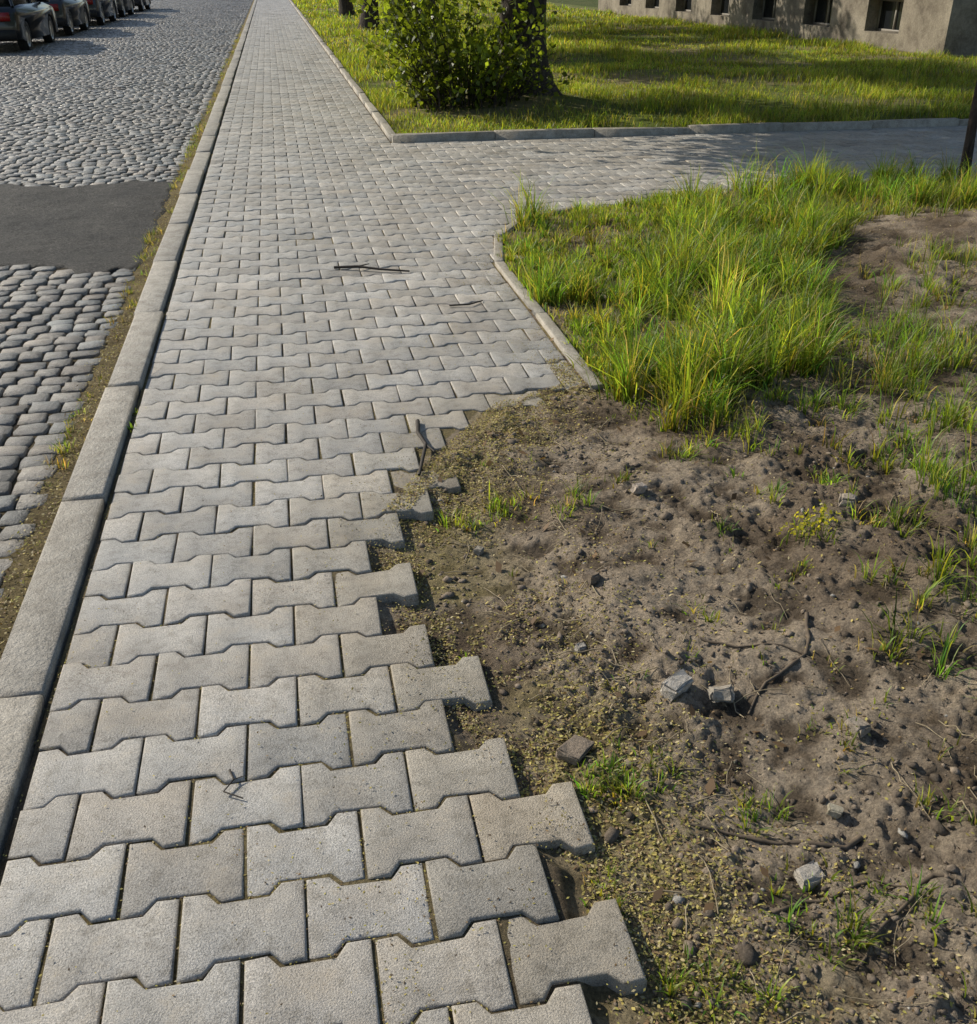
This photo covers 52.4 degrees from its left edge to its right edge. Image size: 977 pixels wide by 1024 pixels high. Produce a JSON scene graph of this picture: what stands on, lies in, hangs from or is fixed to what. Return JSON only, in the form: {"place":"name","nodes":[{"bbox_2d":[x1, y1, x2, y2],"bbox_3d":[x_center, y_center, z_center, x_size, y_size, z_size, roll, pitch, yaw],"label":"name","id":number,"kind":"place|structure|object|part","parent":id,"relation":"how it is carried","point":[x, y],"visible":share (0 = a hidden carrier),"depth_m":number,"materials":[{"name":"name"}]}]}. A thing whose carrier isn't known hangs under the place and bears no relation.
{"place":"outdoors","nodes":[
{"label":"outdoors","id":0,"kind":"place"},
{"bbox_2d":[0,0,252,597],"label":"cobblestone road","id":1,"kind":"structure","parent":0,"point":[66,80],"depth_m":10.02,"materials":[{"name":"stone"}]},
{"bbox_2d":[0,0,57,50],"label":"parked car","id":2,"kind":"object","parent":1,"relation":"on","point":[23,23],"visible":0.98,"depth_m":21.46,"materials":[{"name":"black paint"}]},
{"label":"windows","id":3,"kind":"part","parent":2,"relation":"part of","materials":[{"name":"black glass"}]},
{"bbox_2d":[43,0,90,35],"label":"parked car","id":4,"kind":"object","parent":1,"relation":"on","point":[70,14],"visible":0.48,"depth_m":26.59,"materials":[{"name":"grey paint"}]},
{"bbox_2d":[86,0,117,24],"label":"parked car","id":5,"kind":"object","parent":1,"relation":"on","point":[100,10],"visible":0.45,"depth_m":31.30,"materials":[{"name":"grey paint"}]},
{"bbox_2d":[116,0,134,16],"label":"parked car","id":6,"kind":"object","parent":1,"relation":"on","point":[124,6],"visible":0.43,"depth_m":36.55,"materials":[{"name":"grey paint"}]},
{"bbox_2d":[134,0,150,11],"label":"parked car","id":7,"kind":"object","parent":1,"relation":"on","point":[140,4],"visible":0.44,"depth_m":41.31,"materials":[{"name":"black paint"}]},
{"bbox_2d":[0,0,253,658],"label":"road bed","id":8,"kind":"object","parent":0,"point":[23,561],"visible":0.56,"depth_m":4.00,"materials":[{"name":"soil"}]},
{"bbox_2d":[0,180,174,275],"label":"asphalt patch","id":9,"kind":"object","parent":8,"relation":"on","point":[92,229],"visible":0.96,"depth_m":6.96,"materials":[{"name":"grey asphalt"}]},
{"bbox_2d":[35,24,244,488],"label":"gutter weeds","id":10,"kind":"object","parent":8,"relation":"on","point":[148,239],"visible":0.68,"depth_m":6.12,"materials":[{"name":"green plant"}]},
{"bbox_2d":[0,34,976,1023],"bbox_3d":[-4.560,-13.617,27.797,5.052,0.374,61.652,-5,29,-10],"label":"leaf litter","id":11,"kind":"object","parent":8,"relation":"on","point":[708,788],"visible":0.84,"depth_m":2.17,"materials":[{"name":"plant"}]},
{"bbox_2d":[214,2,391,147],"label":"sidewalk bed","id":12,"kind":"object","parent":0,"point":[297,95],"visible":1,"depth_m":12.86,"materials":[{"name":"soil"}]},
{"bbox_2d":[0,0,976,1023],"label":"paved sidewalk","id":13,"kind":"structure","parent":0,"point":[312,99],"depth_m":2.56,"materials":[{"name":"concrete"}]},
{"bbox_2d":[223,769,245,798],"bbox_3d":[-0.528,0.567,2.074,0.045,0.008,0.087,-1,29,-3],"label":"fallen twig","id":14,"kind":"object","parent":13,"relation":"on","point":[233,779],"visible":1,"depth_m":2.07,"materials":[{"name":"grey wood"}]},
{"bbox_2d":[334,263,409,271],"bbox_3d":[-0.653,-1.394,5.637,0.442,0.026,0.107,6,29,11],"label":"fallen twig","id":15,"kind":"object","parent":13,"relation":"on","point":[356,266],"visible":1,"depth_m":5.61,"materials":[{"name":"brown wood"}]},
{"bbox_2d":[416,419,434,475],"bbox_3d":[-0.224,-0.237,3.529,0.065,0.022,0.454,-2,29,-4],"label":"fallen twig","id":16,"kind":"object","parent":13,"relation":"on","point":[423,440],"visible":1,"depth_m":3.51,"materials":[{"name":"brown wood"}]},
{"bbox_2d":[449,300,482,305],"bbox_3d":[-0.104,-1.058,5.035,0.190,0.015,0.054,-13,31,-23],"label":"fallen twig","id":17,"kind":"object","parent":13,"relation":"on","point":[464,304],"visible":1,"depth_m":5.01,"materials":[{"name":"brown wood"}]},
{"bbox_2d":[0,136,976,1023],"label":"dirt ground","id":18,"kind":"structure","parent":0,"point":[780,716],"depth_m":2.49,"materials":[{"name":"soil"}]},
{"bbox_2d":[473,546,483,555],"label":"rubble stone","id":19,"kind":"object","parent":18,"relation":"on","point":[478,550],"visible":1,"depth_m":2.95,"materials":[{"name":"grey stone"}]},
{"bbox_2d":[127,168,976,1023],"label":"grass tufts","id":20,"kind":"object","parent":18,"relation":"on","point":[911,380],"visible":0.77,"depth_m":3.21,"materials":[{"name":"green plant"}]},
{"bbox_2d":[557,735,593,765],"bbox_3d":[0.191,0.526,2.189,0.057,0.032,0.081,23,30,26],"label":"rubble stone","id":21,"kind":"object","parent":18,"relation":"on","point":[574,749],"visible":0.99,"depth_m":2.17,"materials":[{"name":"grey stone"}]},
{"bbox_2d":[574,642,586,654],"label":"rubble stone","id":22,"kind":"object","parent":18,"relation":"on","point":[580,647],"visible":0.93,"depth_m":2.50,"materials":[{"name":"grey stone"}]},
{"bbox_2d":[582,568,600,584],"bbox_3d":[0.282,0.177,2.719,0.042,0.033,0.051,-13,25,-33],"label":"rubble stone","id":23,"kind":"object","parent":18,"relation":"on","point":[591,576],"visible":1,"depth_m":2.70,"materials":[{"name":"grey stone"}]},
{"bbox_2d":[630,482,647,493],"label":"rubble stone","id":24,"kind":"object","parent":18,"relation":"on","point":[639,488],"visible":1,"depth_m":3.12,"materials":[{"name":"grey stone"}]},
{"bbox_2d":[660,668,693,700],"bbox_3d":[0.442,0.413,2.335,0.075,0.055,0.051,-32,58,-27],"label":"rubble stone","id":25,"kind":"object","parent":18,"relation":"on","point":[676,684],"visible":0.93,"depth_m":2.32,"materials":[{"name":"grey stone"}]},
{"bbox_2d":[379,243,976,1023],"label":"soil clods","id":26,"kind":"object","parent":18,"relation":"on","point":[747,953],"visible":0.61,"depth_m":2.08,"materials":[{"name":"brown soil"}]},
{"bbox_2d":[438,349,976,1023],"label":"dry stems","id":27,"kind":"object","parent":18,"relation":"on","point":[702,685],"visible":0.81,"depth_m":2.39,"materials":[{"name":"brown plant"}]},
{"bbox_2d":[707,684,734,702],"bbox_3d":[0.545,0.426,2.315,0.064,0.036,0.052,-7,-1,9],"label":"rubble stone","id":28,"kind":"object","parent":18,"relation":"on","point":[725,693],"visible":1,"depth_m":2.30,"materials":[{"name":"grey stone"}]},
{"bbox_2d":[483,138,976,432],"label":"tall grass patch","id":29,"kind":"object","parent":18,"relation":"on","point":[713,362],"visible":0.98,"depth_m":5.04,"materials":[{"name":"green plant"}]},
{"bbox_2d":[793,860,824,890],"bbox_3d":[0.617,0.702,1.905,0.061,0.034,0.049,-6,32,-23],"label":"rubble stone","id":30,"kind":"object","parent":18,"relation":"on","point":[803,874],"visible":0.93,"depth_m":1.89,"materials":[{"name":"grey stone"}]},
{"bbox_2d":[777,499,842,546],"bbox_3d":[0.920,0.043,2.820,0.177,0.123,0.123,-17,33,-28],"label":"flowering weed","id":31,"kind":"object","parent":18,"relation":"on","point":[823,509],"visible":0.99,"depth_m":2.81,"materials":[{"name":"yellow plant"}]},
{"bbox_2d":[689,611,954,971],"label":"exposed roots","id":32,"kind":"object","parent":18,"relation":"on","point":[857,840],"visible":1,"depth_m":1.96,"materials":[{"name":"brown plant"}]},
{"bbox_2d":[826,803,843,818],"bbox_3d":[0.709,0.611,2.028,0.034,0.023,0.030,16,26,16],"label":"rubble stone","id":33,"kind":"object","parent":18,"relation":"on","point":[835,811],"visible":1,"depth_m":2.02,"materials":[{"name":"grey stone"}]},
{"bbox_2d":[837,493,857,509],"bbox_3d":[1.068,-0.032,2.954,0.052,0.044,0.064,16,26,16],"label":"rubble stone","id":34,"kind":"object","parent":18,"relation":"on","point":[843,498],"visible":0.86,"depth_m":2.93,"materials":[{"name":"grey stone"}]},
{"bbox_2d":[843,716,870,738],"bbox_3d":[0.810,0.472,2.183,0.044,0.034,0.052,-13,25,-33],"label":"rubble stone","id":35,"kind":"object","parent":18,"relation":"on","point":[863,728],"visible":0.99,"depth_m":2.17,"materials":[{"name":"grey stone"}]},
{"bbox_2d":[957,81,976,178],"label":"young tree","id":36,"kind":"object","parent":18,"relation":"on","point":[969,142],"visible":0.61,"depth_m":7.65,"materials":[{"name":"brown plant"}]},
{"bbox_2d":[547,0,597,6],"bbox_3d":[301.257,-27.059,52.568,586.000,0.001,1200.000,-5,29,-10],"label":"meadow","id":37,"kind":"structure","parent":0,"point":[591,3],"depth_m":50.87,"materials":[{"name":"green plant"}]},
{"bbox_2d":[942,0,976,55],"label":"wall","id":38,"kind":"structure","parent":37,"relation":"on","point":[961,38],"depth_m":18.98,"materials":[{"name":"grey paint"}]},
{"bbox_2d":[292,0,976,133],"bbox_3d":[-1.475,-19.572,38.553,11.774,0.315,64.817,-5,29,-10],"label":"lawn grass","id":39,"kind":"structure","parent":0,"point":[884,69],"depth_m":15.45,"materials":[{"name":"green plant"}]},
{"bbox_2d":[338,0,356,17],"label":"linden tree","id":40,"kind":"object","parent":39,"relation":"on","point":[346,6],"visible":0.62,"depth_m":34.40,"materials":[{"name":"brown plant"}]},
{"bbox_2d":[357,0,378,31],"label":"linden tree","id":41,"kind":"object","parent":39,"relation":"on","point":[363,22],"visible":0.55,"depth_m":26.63,"materials":[{"name":"brown plant"}]},
{"bbox_2d":[373,0,430,56],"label":"basal shoot shrub","id":42,"kind":"object","parent":39,"relation":"on","point":[389,21],"visible":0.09,"depth_m":18.76,"materials":[{"name":"green plant"}]},
{"bbox_2d":[411,0,441,44],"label":"linden tree","id":43,"kind":"object","parent":39,"relation":"on","point":[433,2],"visible":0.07,"depth_m":19.12,"materials":[{"name":"green plant"}]},
{"bbox_2d":[349,0,575,111],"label":"basal shoot shrub","id":44,"kind":"object","parent":39,"relation":"on","point":[484,78],"visible":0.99,"depth_m":11.49,"materials":[{"name":"green plant"}]},
{"bbox_2d":[498,0,562,95],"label":"linden tree","id":45,"kind":"object","parent":39,"relation":"on","point":[530,9],"visible":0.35,"depth_m":12.11,"materials":[{"name":"brown plant"}]},
{"bbox_2d":[289,0,968,389],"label":"path edging kerb","id":46,"kind":"structure","parent":39,"relation":"on","point":[557,334],"depth_m":10.11,"materials":[{"name":"concrete"}]},
{"bbox_2d":[598,0,952,54],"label":"plinth front","id":47,"kind":"structure","parent":39,"relation":"on","point":[924,24],"depth_m":22.99,"materials":[{"name":"beige paint"}]},
{"bbox_2d":[627,0,903,32],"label":"plinth front frames","id":48,"kind":"structure","parent":47,"relation":"in","point":[877,25],"depth_m":23.52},
{"label":"ground","id":49,"kind":"structure","parent":0,"visible":0},
{"bbox_2d":[0,0,256,863],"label":"street kerb","id":50,"kind":"structure","parent":49,"relation":"on","point":[32,654],"depth_m":3.02,"materials":[{"name":"concrete"}]}
]}

